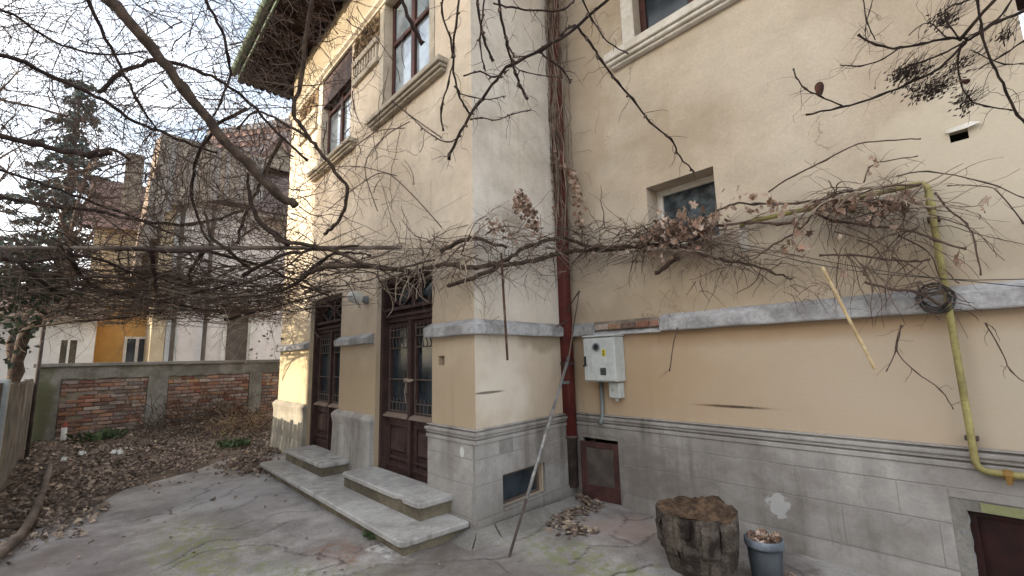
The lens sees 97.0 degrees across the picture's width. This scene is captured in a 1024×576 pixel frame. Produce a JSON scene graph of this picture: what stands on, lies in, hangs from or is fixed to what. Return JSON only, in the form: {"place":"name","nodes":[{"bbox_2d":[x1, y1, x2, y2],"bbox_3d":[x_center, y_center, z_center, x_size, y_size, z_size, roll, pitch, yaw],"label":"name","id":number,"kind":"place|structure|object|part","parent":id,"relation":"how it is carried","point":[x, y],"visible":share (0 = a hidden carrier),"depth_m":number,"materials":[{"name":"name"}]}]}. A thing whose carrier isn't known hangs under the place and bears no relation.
{"place":"outdoors","nodes":[
{"label":"outdoors","id":0,"kind":"place"},
{"bbox_2d":[0,415,271,538],"bbox_3d":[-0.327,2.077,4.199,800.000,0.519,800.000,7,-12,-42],"label":"ground","id":1,"kind":"structure","parent":0,"point":[114,491],"depth_m":7.83,"materials":[{"name":"soil"}]},
{"bbox_2d":[0,379,10,456],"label":"gate post","id":2,"kind":"object","parent":1,"relation":"on","point":[5,384],"visible":1,"depth_m":5.46,"materials":[{"name":"metal"}]},
{"bbox_2d":[0,379,33,488],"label":"board fence","id":3,"kind":"object","parent":1,"relation":"on","point":[17,422],"visible":0.65,"depth_m":6.83,"materials":[{"name":"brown wood"}]},
{"bbox_2d":[0,289,104,381],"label":"house","id":4,"kind":"structure","parent":1,"relation":"on","point":[60,354],"depth_m":13.08,"materials":[{"name":"paint"}]},
{"bbox_2d":[59,340,77,363],"bbox_3d":[-12.961,2.744,13.114,0.340,2.450,0.040,7,-12,-42],"label":"window","id":5,"kind":"structure","parent":4,"relation":"in","point":[72,351],"depth_m":13.23,"materials":[{"name":"grey glass"}]},
{"bbox_2d":[0,73,108,317],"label":"conifer tree","id":6,"kind":"object","parent":1,"relation":"on","point":[58,145],"visible":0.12,"depth_m":16.19,"materials":[{"name":"green plant"}]},
{"bbox_2d":[0,21,123,282],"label":"bare tree","id":7,"kind":"object","parent":1,"relation":"on","point":[11,151],"visible":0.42,"depth_m":11.03,"materials":[{"name":"plant"}]},
{"bbox_2d":[60,422,67,441],"bbox_3d":[-8.853,2.943,8.937,0.089,0.570,0.089,7,-12,-42],"label":"marker post","id":8,"kind":"object","parent":1,"relation":"on","point":[64,428],"visible":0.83,"depth_m":8.93,"materials":[{"name":"white plastic"}]},
{"bbox_2d":[2,121,146,317],"bbox_3d":[-14.761,-0.793,15.378,4.035,10.239,5.436,1,-9,-14],"label":"bare tree","id":9,"kind":"object","parent":1,"relation":"on","point":[86,169],"visible":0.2,"depth_m":15.25,"materials":[{"name":"plant"}]},
{"bbox_2d":[66,427,135,442],"bbox_3d":[-8.169,2.918,9.065,1.378,0.184,1.019,-7,-11,34],"label":"grass tuft","id":10,"kind":"object","parent":1,"relation":"on","point":[105,434],"visible":0.97,"depth_m":8.92,"materials":[{"name":"green plant"}]},
{"bbox_2d":[82,152,154,362],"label":"ochre house","id":11,"kind":"structure","parent":1,"relation":"on","point":[107,349],"depth_m":14.94,"materials":[{"name":"orange paint"}]},
{"bbox_2d":[122,337,144,361],"bbox_3d":[-12.435,2.325,14.965,0.680,1.420,0.100,7,-12,-42],"label":"window","id":12,"kind":"structure","parent":11,"relation":"in","point":[133,351],"depth_m":14.95,"materials":[{"name":"white glass"}]},
{"bbox_2d":[31,359,279,441],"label":"garden wall","id":13,"kind":"structure","parent":1,"relation":"on","point":[81,398],"depth_m":9.90,"materials":[{"name":"brick"}]},
{"bbox_2d":[0,0,363,280],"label":"bare tree","id":14,"kind":"object","parent":1,"relation":"on","point":[146,41],"visible":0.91,"depth_m":4.38,"materials":[{"name":"brown plant"}]},
{"bbox_2d":[112,381,276,454],"bbox_3d":[-6.353,2.933,9.742,3.381,1.783,2.486,7,-12,-42],"label":"brush pile","id":15,"kind":"object","parent":1,"relation":"on","point":[194,419],"visible":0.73,"depth_m":9.82,"materials":[{"name":"brown plant"}]},
{"bbox_2d":[0,246,401,458],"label":"vine pergola","id":16,"kind":"object","parent":1,"relation":"on","point":[34,397],"visible":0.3,"depth_m":4.80,"materials":[{"name":"metal"}]},
{"bbox_2d":[0,0,461,382],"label":"grape vine","id":17,"kind":"object","parent":16,"relation":"on","point":[144,297],"visible":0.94,"depth_m":5.12,"materials":[{"name":"brown plant"}]},
{"bbox_2d":[194,405,272,438],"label":"dry grass","id":18,"kind":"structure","parent":1,"relation":"on","point":[251,424],"depth_m":9.91,"materials":[{"name":"plant"}]},
{"bbox_2d":[217,437,250,448],"bbox_3d":[-5.483,3.030,8.925,0.565,0.160,0.785,7,-12,-42],"label":"grass tuft","id":19,"kind":"object","parent":1,"relation":"on","point":[236,442],"visible":0.99,"depth_m":8.83,"materials":[{"name":"green plant"}]},
{"bbox_2d":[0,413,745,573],"bbox_3d":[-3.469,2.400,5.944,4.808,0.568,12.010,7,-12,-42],"label":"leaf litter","id":20,"kind":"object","parent":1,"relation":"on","point":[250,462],"visible":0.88,"depth_m":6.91,"materials":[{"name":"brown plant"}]},
{"bbox_2d":[0,463,53,558],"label":"fallen log","id":21,"kind":"object","parent":20,"relation":"on","point":[25,527],"visible":0.99,"depth_m":4.59,"materials":[{"name":"brown wood"}]},
{"bbox_2d":[111,448,122,455],"bbox_3d":[-6.788,2.821,7.777,0.173,0.133,0.231,7,-12,-42],"label":"litter scrap","id":22,"kind":"object","parent":20,"relation":"on","point":[118,451],"visible":1,"depth_m":7.74,"materials":[{"name":"white paper"}]},
{"bbox_2d":[449,528,476,550],"bbox_3d":[-0.380,2.248,4.012,0.241,0.134,0.367,7,-12,-42],"label":"cement apron","id":23,"kind":"object","parent":1,"relation":"on","point":[465,538],"visible":0.57,"depth_m":4.02,"materials":[{"name":"grey concrete"}]},
{"bbox_2d":[473,524,500,550],"bbox_3d":[-0.249,2.246,4.018,0.421,0.134,0.229,7,-12,-42],"label":"cement apron","id":24,"kind":"object","parent":1,"relation":"on","point":[487,535],"visible":0.71,"depth_m":4.05,"materials":[{"name":"grey concrete"}]},
{"bbox_2d":[382,0,694,183],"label":"hanging vine","id":25,"kind":"object","parent":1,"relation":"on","point":[541,49],"visible":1,"depth_m":1.97,"materials":[{"name":"brown plant"}]},
{"bbox_2d":[231,0,1023,575],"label":"house","id":26,"kind":"structure","parent":1,"relation":"on","point":[807,430],"depth_m":4.51,"materials":[{"name":"paint"}]},
{"bbox_2d":[3,89,287,108],"bbox_3d":[-9.477,-4.663,10.888,9.570,2.051,0.023,-3,-9,11],"label":"overhead cable","id":27,"kind":"object","parent":26,"relation":"attached to","point":[144,106],"visible":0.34,"depth_m":10.61,"materials":[{"name":"black rubber"}]},
{"bbox_2d":[1,13,293,86],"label":"overhead cable","id":28,"kind":"object","parent":26,"relation":"attached to","point":[147,58],"visible":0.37,"depth_m":10.80,"materials":[{"name":"black rubber"}]},
{"bbox_2d":[309,294,341,449],"bbox_3d":[-2.931,1.394,7.394,0.218,2.500,1.340,7,-12,-42],"label":"door","id":29,"kind":"structure","parent":26,"relation":"in","point":[326,357],"depth_m":7.62,"materials":[{"name":"brown wood"}]},
{"bbox_2d":[307,46,356,182],"bbox_3d":[-3.079,-3.027,7.923,0.300,1.935,1.900,7,-12,-42],"label":"window","id":30,"kind":"structure","parent":26,"relation":"in","point":[335,128],"depth_m":7.96,"materials":[{"name":"brown wood"}]},
{"bbox_2d":[347,291,368,303],"bbox_3d":[-2.135,0.134,6.259,0.279,0.178,0.175,5,-11,-35],"label":"wall lamp","id":31,"kind":"object","parent":26,"relation":"attached to","point":[359,297],"visible":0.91,"depth_m":6.20,"materials":[{"name":"white glass"}]},
{"bbox_2d":[286,4,451,294],"bbox_3d":[-2.843,-2.255,7.093,1.113,5.143,5.877,7,-12,-42],"label":"front creeper","id":32,"kind":"object","parent":26,"relation":"attached to","point":[374,151],"visible":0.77,"depth_m":6.18,"materials":[{"name":"brown plant"}]},
{"bbox_2d":[378,271,431,483],"bbox_3d":[-1.218,1.063,5.541,0.218,2.500,1.360,7,-12,-42],"label":"door","id":33,"kind":"structure","parent":26,"relation":"in","point":[405,403],"depth_m":5.62,"materials":[{"name":"brown wood"}]},
{"bbox_2d":[365,0,447,130],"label":"window","id":34,"kind":"structure","parent":26,"relation":"in","point":[422,68],"depth_m":6.18,"materials":[{"name":"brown wood"}]},
{"bbox_2d":[503,465,546,510],"bbox_3d":[0.099,2.055,4.733,0.144,0.315,0.693,-9,-12,40],"label":"basement window","id":35,"kind":"structure","parent":26,"relation":"in","point":[515,484],"depth_m":4.77,"materials":[{"name":"glass"}]},
{"bbox_2d":[546,0,578,487],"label":"downpipe","id":36,"kind":"object","parent":26,"relation":"attached to","point":[568,383],"visible":0.56,"depth_m":5.55,"materials":[{"name":"metal"}]},
{"bbox_2d":[544,0,598,242],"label":"dead creeper","id":37,"kind":"object","parent":36,"relation":"attached to","point":[569,172],"visible":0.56,"depth_m":5.82,"materials":[{"name":"brown plant"}]},
{"bbox_2d":[582,334,625,424],"bbox_3d":[1.042,1.034,5.107,0.236,1.018,0.440,7,-12,-42],"label":"meter cabinet","id":38,"kind":"object","parent":26,"relation":"attached to","point":[604,361],"visible":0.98,"depth_m":5.05,"materials":[{"name":"white metal"}]},
{"bbox_3d":[0.972,0.800,5.085,0.014,0.470,0.404,7,-12,-42],"label":"cabinet door","id":39,"kind":"part","parent":38,"relation":"part of","materials":[{"name":"white metal"}]},
{"bbox_2d":[609,382,624,400],"bbox_3d":[1.167,1.156,5.050,0.107,0.205,0.140,7,-12,-42],"label":"junction box","id":40,"kind":"object","parent":26,"relation":"attached to","point":[616,390],"visible":0.99,"depth_m":5.01,"materials":[{"name":"white plastic"}]},
{"bbox_2d":[604,0,737,70],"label":"window","id":41,"kind":"structure","parent":26,"relation":"in","point":[661,21],"depth_m":5.16,"materials":[{"name":"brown wood"}]},
{"bbox_2d":[351,138,1023,408],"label":"wall vine","id":42,"kind":"object","parent":26,"relation":"attached to","point":[700,225],"depth_m":3.99,"materials":[{"name":"brown plant"}]},
{"bbox_2d":[500,253,508,359],"bbox_3d":[-0.078,0.179,4.549,0.076,1.084,0.023,7,-12,-42],"label":"iron rod","id":43,"kind":"object","parent":42,"relation":"hanging from","point":[505,323],"visible":1,"depth_m":4.54,"materials":[{"name":"brown metal"}]},
{"bbox_2d":[821,267,876,368],"bbox_3d":[2.365,0.194,3.196,0.025,0.747,0.271,2,-10,-23],"label":"bamboo cane","id":44,"kind":"object","parent":42,"relation":"hanging from","point":[855,331],"visible":1,"depth_m":3.18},
{"bbox_2d":[656,174,719,247],"bbox_3d":[1.931,-0.790,4.883,0.050,0.720,0.748,7,-12,-42],"label":"window","id":45,"kind":"structure","parent":26,"relation":"in","point":[701,191],"depth_m":4.91,"materials":[{"name":"grey glass"}]},
{"bbox_2d":[713,238,1023,280],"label":"cable","id":46,"kind":"object","parent":26,"relation":"attached to","point":[887,271],"visible":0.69,"depth_m":3.32,"materials":[{"name":"black rubber"}]},
{"bbox_2d":[715,242,1023,286],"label":"cable","id":47,"kind":"object","parent":26,"relation":"attached to","point":[885,274],"visible":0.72,"depth_m":3.29,"materials":[{"name":"black rubber"}]},
{"bbox_2d":[739,181,1023,485],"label":"gas pipe","id":48,"kind":"object","parent":26,"relation":"attached to","point":[1009,476],"visible":0.73,"depth_m":3.06,"materials":[{"name":"gold metal"}]},
{"bbox_2d":[915,282,956,313],"bbox_3d":[2.939,0.070,3.144,0.028,0.222,0.215,7,-12,-42],"label":"cable coil","id":49,"kind":"object","parent":48,"relation":"hanging from","point":[944,306],"visible":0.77,"depth_m":3.13,"materials":[{"name":"black rubber"}]},
{"bbox_2d":[767,0,1023,133],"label":"lilac tree","id":50,"kind":"object","parent":1,"relation":"on","point":[930,87],"visible":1,"depth_m":2.16,"materials":[{"name":"brown plant"}]},
{"bbox_2d":[130,118,292,364],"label":"neighbour house","id":51,"kind":"structure","parent":0,"point":[202,347],"depth_m":14.27,"materials":[{"name":"tile"}]},
{"bbox_2d":[220,302,253,359],"bbox_3d":[-8.740,1.756,14.383,0.870,2.580,0.170,7,-12,-42],"label":"window","id":52,"kind":"structure","parent":51,"relation":"in","point":[242,354],"depth_m":14.45,"materials":[{"name":"grey glass"}]},
{"bbox_2d":[0,451,879,575],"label":"concrete paving","id":53,"kind":"structure","parent":0,"point":[207,529],"depth_m":4.00,"materials":[{"name":"grey concrete"}]},
{"bbox_2d":[259,458,468,555],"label":"stone slab","id":54,"kind":"structure","parent":53,"relation":"on","point":[401,534],"depth_m":4.46,"materials":[{"name":"grey stone"}]},
{"bbox_2d":[284,445,349,476],"bbox_3d":[-2.847,2.524,6.611,0.475,0.210,1.584,7,-12,-42],"label":"stone step","id":55,"kind":"object","parent":54,"relation":"on","point":[319,461],"visible":0.83,"depth_m":6.31,"materials":[{"name":"grey stone"}]},
{"bbox_2d":[343,466,451,521],"bbox_3d":[-1.298,2.226,4.956,0.445,0.208,1.793,7,-12,-42],"label":"stone step","id":56,"kind":"object","parent":54,"relation":"on","point":[417,500],"visible":0.9,"depth_m":4.67,"materials":[{"name":"grey stone"}]},
{"bbox_2d":[362,528,376,539],"bbox_3d":[-1.264,2.259,4.221,0.251,0.095,0.271,2,-9,-19],"label":"weed","id":57,"kind":"object","parent":53,"relation":"on","point":[368,534],"visible":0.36,"depth_m":4.14,"materials":[{"name":"green plant"}]},
{"bbox_2d":[495,512,542,537],"bbox_3d":[0.051,2.280,4.292,0.523,0.132,0.225,7,-12,-42],"label":"cement apron","id":58,"kind":"object","parent":53,"relation":"on","point":[506,528],"visible":0.5,"depth_m":4.30,"materials":[{"name":"grey concrete"}]},
{"bbox_2d":[508,291,579,557],"bbox_3d":[0.313,1.127,4.586,0.195,2.380,1.661,-7,-10,32],"label":"metal pole","id":59,"kind":"object","parent":53,"relation":"on","point":[545,435],"visible":1,"depth_m":4.48,"materials":[{"name":"metal"}]},
{"bbox_2d":[529,497,584,525],"bbox_3d":[0.492,2.330,4.684,0.702,0.133,0.234,7,-12,-42],"label":"cement apron","id":60,"kind":"object","parent":53,"relation":"on","point":[541,514],"visible":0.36,"depth_m":4.67,"materials":[{"name":"grey concrete"}]},
{"bbox_2d":[544,493,795,575],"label":"leaf litter","id":61,"kind":"object","parent":53,"relation":"on","point":[572,527],"visible":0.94,"depth_m":4.47,"materials":[{"name":"brown plant"}]},
{"bbox_2d":[655,495,739,575],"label":"tree stump","id":62,"kind":"object","parent":53,"relation":"on","point":[699,536],"visible":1,"depth_m":3.25,"materials":[{"name":"brown wood"}]},
{"bbox_2d":[743,527,784,575],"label":"bucket","id":63,"kind":"object","parent":53,"relation":"on","point":[765,549],"visible":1,"depth_m":3.13,"materials":[{"name":"grey plastic"}]},
{"bbox_2d":[0,0,1023,282],"label":"sky","id":64,"kind":"structure","parent":0,"point":[9,187],"materials":[{"name":"white"}]}
]}

